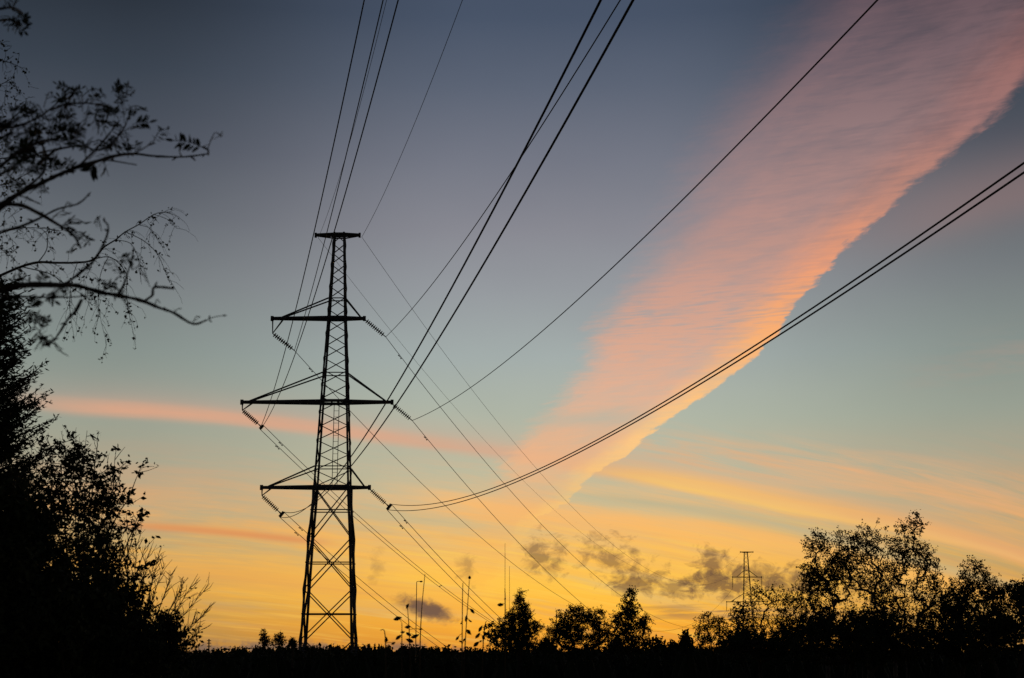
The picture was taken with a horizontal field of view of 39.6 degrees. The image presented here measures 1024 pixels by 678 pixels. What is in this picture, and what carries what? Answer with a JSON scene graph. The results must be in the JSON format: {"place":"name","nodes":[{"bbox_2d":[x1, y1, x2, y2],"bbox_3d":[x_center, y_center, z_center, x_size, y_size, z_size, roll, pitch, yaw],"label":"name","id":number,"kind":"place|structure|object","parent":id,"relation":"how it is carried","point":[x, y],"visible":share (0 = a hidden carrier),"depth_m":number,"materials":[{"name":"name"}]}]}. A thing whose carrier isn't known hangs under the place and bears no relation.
{"place":"outdoors","nodes":[
{"label":"outdoors","id":0,"kind":"place"},
{"bbox_2d":[0,0,1023,652],"label":"sky","id":1,"kind":"structure","parent":0,"point":[903,393],"materials":[{"name":"blue"}]},
{"bbox_2d":[725,606,748,666],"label":"spruce tree","id":2,"kind":"object","parent":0,"point":[729,615],"visible":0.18,"depth_m":70.56,"materials":[{"name":"black plant"}]},
{"bbox_3d":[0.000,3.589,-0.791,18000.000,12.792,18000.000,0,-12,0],"label":"ground","id":3,"kind":"structure","parent":0,"visible":0},
{"bbox_2d":[0,275,77,676],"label":"spruce tree","id":4,"kind":"object","parent":3,"relation":"on","point":[11,420],"visible":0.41,"depth_m":15.17,"materials":[{"name":"black plant"}]},
{"bbox_2d":[5,425,141,579],"bbox_3d":[-4.022,2.653,12.762,1.264,3.781,1.325,0,-12,0],"label":"leafy shrub","id":5,"kind":"object","parent":3,"relation":"on","point":[98,501],"visible":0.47,"depth_m":12.91,"materials":[{"name":"black plant"}]},
{"bbox_2d":[0,453,165,677],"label":"leafy shrub","id":6,"kind":"object","parent":3,"relation":"on","point":[52,618],"visible":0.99,"depth_m":10.54,"materials":[{"name":"black plant"}]},
{"bbox_2d":[0,40,193,362],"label":"birch tree","id":7,"kind":"object","parent":3,"relation":"on","point":[14,268],"visible":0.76,"depth_m":9.28,"materials":[{"name":"black plant"}]},
{"bbox_2d":[38,430,160,604],"bbox_3d":[-3.602,2.210,12.337,0.779,2.951,1.247,10,-16,-38],"label":"bare shrub","id":8,"kind":"object","parent":3,"relation":"on","point":[129,501],"visible":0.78,"depth_m":12.39,"materials":[{"name":"black plant"}]},
{"bbox_2d":[0,0,226,355],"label":"rowan tree","id":9,"kind":"object","parent":3,"relation":"on","point":[25,148],"visible":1,"depth_m":3.31,"materials":[{"name":"black plant"}]},
{"bbox_2d":[65,521,168,675],"bbox_3d":[-3.396,2.896,11.578,1.243,2.790,1.512,-3,-13,11],"label":"leafy shrub","id":10,"kind":"object","parent":3,"relation":"on","point":[106,563],"visible":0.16,"depth_m":11.81,"materials":[{"name":"black plant"}]},
{"bbox_2d":[75,604,207,677],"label":"shrub","id":11,"kind":"object","parent":3,"relation":"on","point":[149,641],"visible":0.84,"depth_m":11.03,"materials":[{"name":"black plant"}]},
{"bbox_2d":[119,513,212,676],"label":"bare shrub","id":12,"kind":"object","parent":3,"relation":"on","point":[153,576],"visible":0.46,"depth_m":11.73,"materials":[{"name":"black plant"}]},
{"bbox_2d":[258,628,270,655],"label":"conifer","id":13,"kind":"object","parent":3,"relation":"on","point":[264,640],"visible":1,"depth_m":146.66,"materials":[{"name":"black plant"}]},
{"bbox_2d":[270,631,286,652],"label":"conifer","id":14,"kind":"object","parent":3,"relation":"on","point":[278,640],"visible":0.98,"depth_m":146.51,"materials":[{"name":"black plant"}]},
{"bbox_2d":[286,637,298,675],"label":"conifer","id":15,"kind":"object","parent":3,"relation":"on","point":[292,642],"visible":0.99,"depth_m":146.45,"materials":[{"name":"black plant"}]},
{"bbox_2d":[240,232,411,656],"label":"power pylon","id":16,"kind":"object","parent":3,"relation":"on","point":[322,401],"visible":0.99,"depth_m":80.55,"materials":[{"name":"metal"}]},
{"bbox_2d":[260,0,566,661],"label":"power line","id":17,"kind":"object","parent":16,"relation":"hanging from","point":[307,262],"visible":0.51,"depth_m":46.43,"materials":[{"name":"metal"}]},
{"bbox_2d":[263,0,726,660],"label":"power line","id":18,"kind":"object","parent":16,"relation":"hanging from","point":[325,260],"visible":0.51,"depth_m":44.99,"materials":[{"name":"metal"}]},
{"bbox_2d":[281,0,718,670],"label":"power line","id":19,"kind":"object","parent":16,"relation":"hanging from","point":[473,248],"visible":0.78,"depth_m":23.71,"materials":[{"name":"metal"}]},
{"bbox_2d":[285,0,722,665],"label":"power line","id":20,"kind":"object","parent":16,"relation":"hanging from","point":[495,244],"visible":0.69,"depth_m":23.09,"materials":[{"name":"metal"}]},
{"bbox_2d":[294,0,730,630],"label":"power line","id":21,"kind":"object","parent":16,"relation":"hanging from","point":[316,272],"visible":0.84,"depth_m":57.00,"materials":[{"name":"metal"}]},
{"bbox_2d":[386,0,694,628],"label":"power line","id":22,"kind":"object","parent":16,"relation":"hanging from","point":[475,225],"visible":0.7,"depth_m":53.00,"materials":[{"name":"metal"}]},
{"bbox_2d":[412,0,877,619],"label":"power line","id":23,"kind":"object","parent":16,"relation":"hanging from","point":[666,216],"visible":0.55,"depth_m":33.05,"materials":[{"name":"metal"}]},
{"bbox_2d":[387,171,1023,652],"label":"power line","id":24,"kind":"object","parent":16,"relation":"hanging from","point":[761,345],"visible":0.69,"depth_m":26.48,"materials":[{"name":"metal"}]},
{"bbox_2d":[392,162,1023,653],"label":"power line","id":25,"kind":"object","parent":16,"relation":"hanging from","point":[750,348],"visible":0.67,"depth_m":26.88,"materials":[{"name":"metal"}]},
{"bbox_2d":[380,629,394,677],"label":"weed stalk","id":26,"kind":"object","parent":3,"relation":"on","point":[386,640],"visible":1,"depth_m":7.33,"materials":[{"name":"black plant"}]},
{"bbox_2d":[393,616,404,677],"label":"weed stalk","id":27,"kind":"object","parent":3,"relation":"on","point":[397,618],"visible":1,"depth_m":7.83,"materials":[{"name":"black plant"}]},
{"bbox_2d":[405,604,421,677],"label":"weed stalk","id":28,"kind":"object","parent":3,"relation":"on","point":[408,626],"visible":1,"depth_m":8.32,"materials":[{"name":"black plant"}]},
{"bbox_2d":[415,581,422,659],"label":"street lamp","id":29,"kind":"object","parent":3,"relation":"on","point":[416,614],"visible":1,"depth_m":108.08,"materials":[{"name":"metal"}]},
{"bbox_2d":[419,576,424,677],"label":"weed stalk","id":30,"kind":"object","parent":3,"relation":"on","point":[420,634],"visible":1,"depth_m":11.73,"materials":[{"name":"black plant"}]},
{"bbox_2d":[456,584,464,677],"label":"weed stalk","id":31,"kind":"object","parent":3,"relation":"on","point":[462,641],"visible":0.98,"depth_m":9.00,"materials":[{"name":"black plant"}]},
{"bbox_2d":[463,576,473,677],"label":"weed stalk","id":32,"kind":"object","parent":3,"relation":"on","point":[466,617],"visible":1,"depth_m":8.82,"materials":[{"name":"black plant"}]},
{"bbox_2d":[473,621,492,677],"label":"weed stalk","id":33,"kind":"object","parent":3,"relation":"on","point":[483,635],"visible":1,"depth_m":9.79,"materials":[{"name":"black plant"}]},
{"bbox_2d":[479,621,513,677],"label":"leafy sapling","id":34,"kind":"object","parent":3,"relation":"on","point":[496,637],"visible":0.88,"depth_m":24.46,"materials":[{"name":"black plant"}]},
{"bbox_2d":[497,589,505,677],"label":"weed stalk","id":35,"kind":"object","parent":3,"relation":"on","point":[500,604],"visible":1,"depth_m":9.80,"materials":[{"name":"black plant"}]},
{"bbox_2d":[488,587,548,677],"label":"pine tree","id":36,"kind":"object","parent":3,"relation":"on","point":[524,631],"visible":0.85,"depth_m":58.56,"materials":[{"name":"black plant"}]},
{"bbox_2d":[533,636,557,656],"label":"tree","id":37,"kind":"object","parent":3,"relation":"on","point":[549,647],"visible":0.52,"depth_m":116.92,"materials":[{"name":"black plant"}]},
{"bbox_2d":[74,642,1023,677],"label":"distant forest","id":38,"kind":"object","parent":3,"relation":"on","point":[320,662],"visible":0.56,"depth_m":56.92,"materials":[{"name":"black plant"}]},
{"bbox_2d":[543,603,615,656],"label":"round tree","id":39,"kind":"object","parent":3,"relation":"on","point":[564,627],"visible":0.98,"depth_m":73.19,"materials":[{"name":"plant"}]},
{"bbox_2d":[604,642,626,664],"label":"tree","id":40,"kind":"object","parent":3,"relation":"on","point":[608,646],"visible":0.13,"depth_m":117.05,"materials":[{"name":"black plant"}]},
{"bbox_2d":[604,585,655,672],"bbox_3d":[5.215,15.188,63.173,2.246,8.426,2.190,6,-14,-26],"label":"pointed birch tree","id":41,"kind":"object","parent":3,"relation":"on","point":[630,627],"visible":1,"depth_m":63.50,"materials":[{"name":"plant"}]},
{"bbox_2d":[644,634,672,657],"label":"tree","id":42,"kind":"object","parent":3,"relation":"on","point":[660,644],"visible":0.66,"depth_m":117.02,"materials":[{"name":"black plant"}]},
{"bbox_2d":[664,639,683,655],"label":"tree","id":43,"kind":"object","parent":3,"relation":"on","point":[674,644],"visible":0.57,"depth_m":116.90,"materials":[{"name":"black plant"}]},
{"bbox_2d":[677,628,693,647],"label":"tree","id":44,"kind":"object","parent":3,"relation":"on","point":[685,638],"visible":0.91,"depth_m":117.19,"materials":[{"name":"black plant"}]},
{"bbox_2d":[691,611,732,667],"bbox_3d":[8.278,14.669,58.234,1.768,6.955,1.884,0,-12,0],"label":"birch tree","id":45,"kind":"object","parent":3,"relation":"on","point":[708,638],"visible":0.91,"depth_m":58.72,"materials":[{"name":"black plant"}]},
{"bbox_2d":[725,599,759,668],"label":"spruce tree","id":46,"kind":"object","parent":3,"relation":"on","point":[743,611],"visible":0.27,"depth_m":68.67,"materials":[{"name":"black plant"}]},
{"bbox_2d":[726,551,767,654],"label":"power pylon","id":47,"kind":"object","parent":3,"relation":"on","point":[748,570],"visible":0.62,"depth_m":268.35,"materials":[{"name":"metal"}]},
{"bbox_2d":[318,0,740,580],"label":"power line","id":48,"kind":"object","parent":47,"relation":"hanging from","point":[372,307],"visible":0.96,"depth_m":86.31,"materials":[{"name":"metal"}]},
{"bbox_2d":[362,0,752,584],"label":"power line","id":49,"kind":"object","parent":47,"relation":"hanging from","point":[413,310],"visible":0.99,"depth_m":84.91,"materials":[{"name":"metal"}]},
{"bbox_2d":[713,614,821,677],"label":"broad shrub","id":50,"kind":"object","parent":3,"relation":"on","point":[742,640],"visible":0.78,"depth_m":48.49,"materials":[{"name":"black plant"}]},
{"bbox_2d":[737,579,818,668],"bbox_3d":[10.668,13.664,56.463,3.450,8.174,1.758,0,-12,0],"label":"thicket","id":51,"kind":"object","parent":3,"relation":"on","point":[783,611],"visible":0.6,"depth_m":56.96,"materials":[{"name":"black plant"}]},
{"bbox_2d":[792,527,856,677],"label":"tall birch tree","id":52,"kind":"object","parent":3,"relation":"on","point":[814,576],"visible":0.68,"depth_m":51.24,"materials":[{"name":"black plant"}]},
{"bbox_2d":[780,597,935,677],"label":"broad shrub","id":53,"kind":"object","parent":3,"relation":"on","point":[865,630],"visible":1,"depth_m":44.66,"materials":[{"name":"black plant"}]},
{"bbox_2d":[826,519,907,677],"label":"tall birch tree","id":54,"kind":"object","parent":3,"relation":"on","point":[864,559],"visible":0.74,"depth_m":49.37,"materials":[{"name":"black plant"}]},
{"bbox_2d":[863,509,947,677],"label":"tall birch tree","id":55,"kind":"object","parent":3,"relation":"on","point":[926,565],"visible":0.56,"depth_m":50.31,"materials":[{"name":"black plant"}]},
{"bbox_2d":[909,583,998,677],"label":"broad shrub","id":56,"kind":"object","parent":3,"relation":"on","point":[944,637],"visible":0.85,"depth_m":46.80,"materials":[{"name":"plant"}]},
{"bbox_2d":[948,555,1006,677],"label":"rounded birch tree","id":57,"kind":"object","parent":3,"relation":"on","point":[968,586],"visible":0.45,"depth_m":54.14,"materials":[{"name":"black plant"}]},
{"bbox_2d":[955,574,1023,677],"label":"broad shrub","id":58,"kind":"object","parent":3,"relation":"on","point":[1001,630],"visible":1,"depth_m":43.84,"materials":[{"name":"plant"}]}
]}

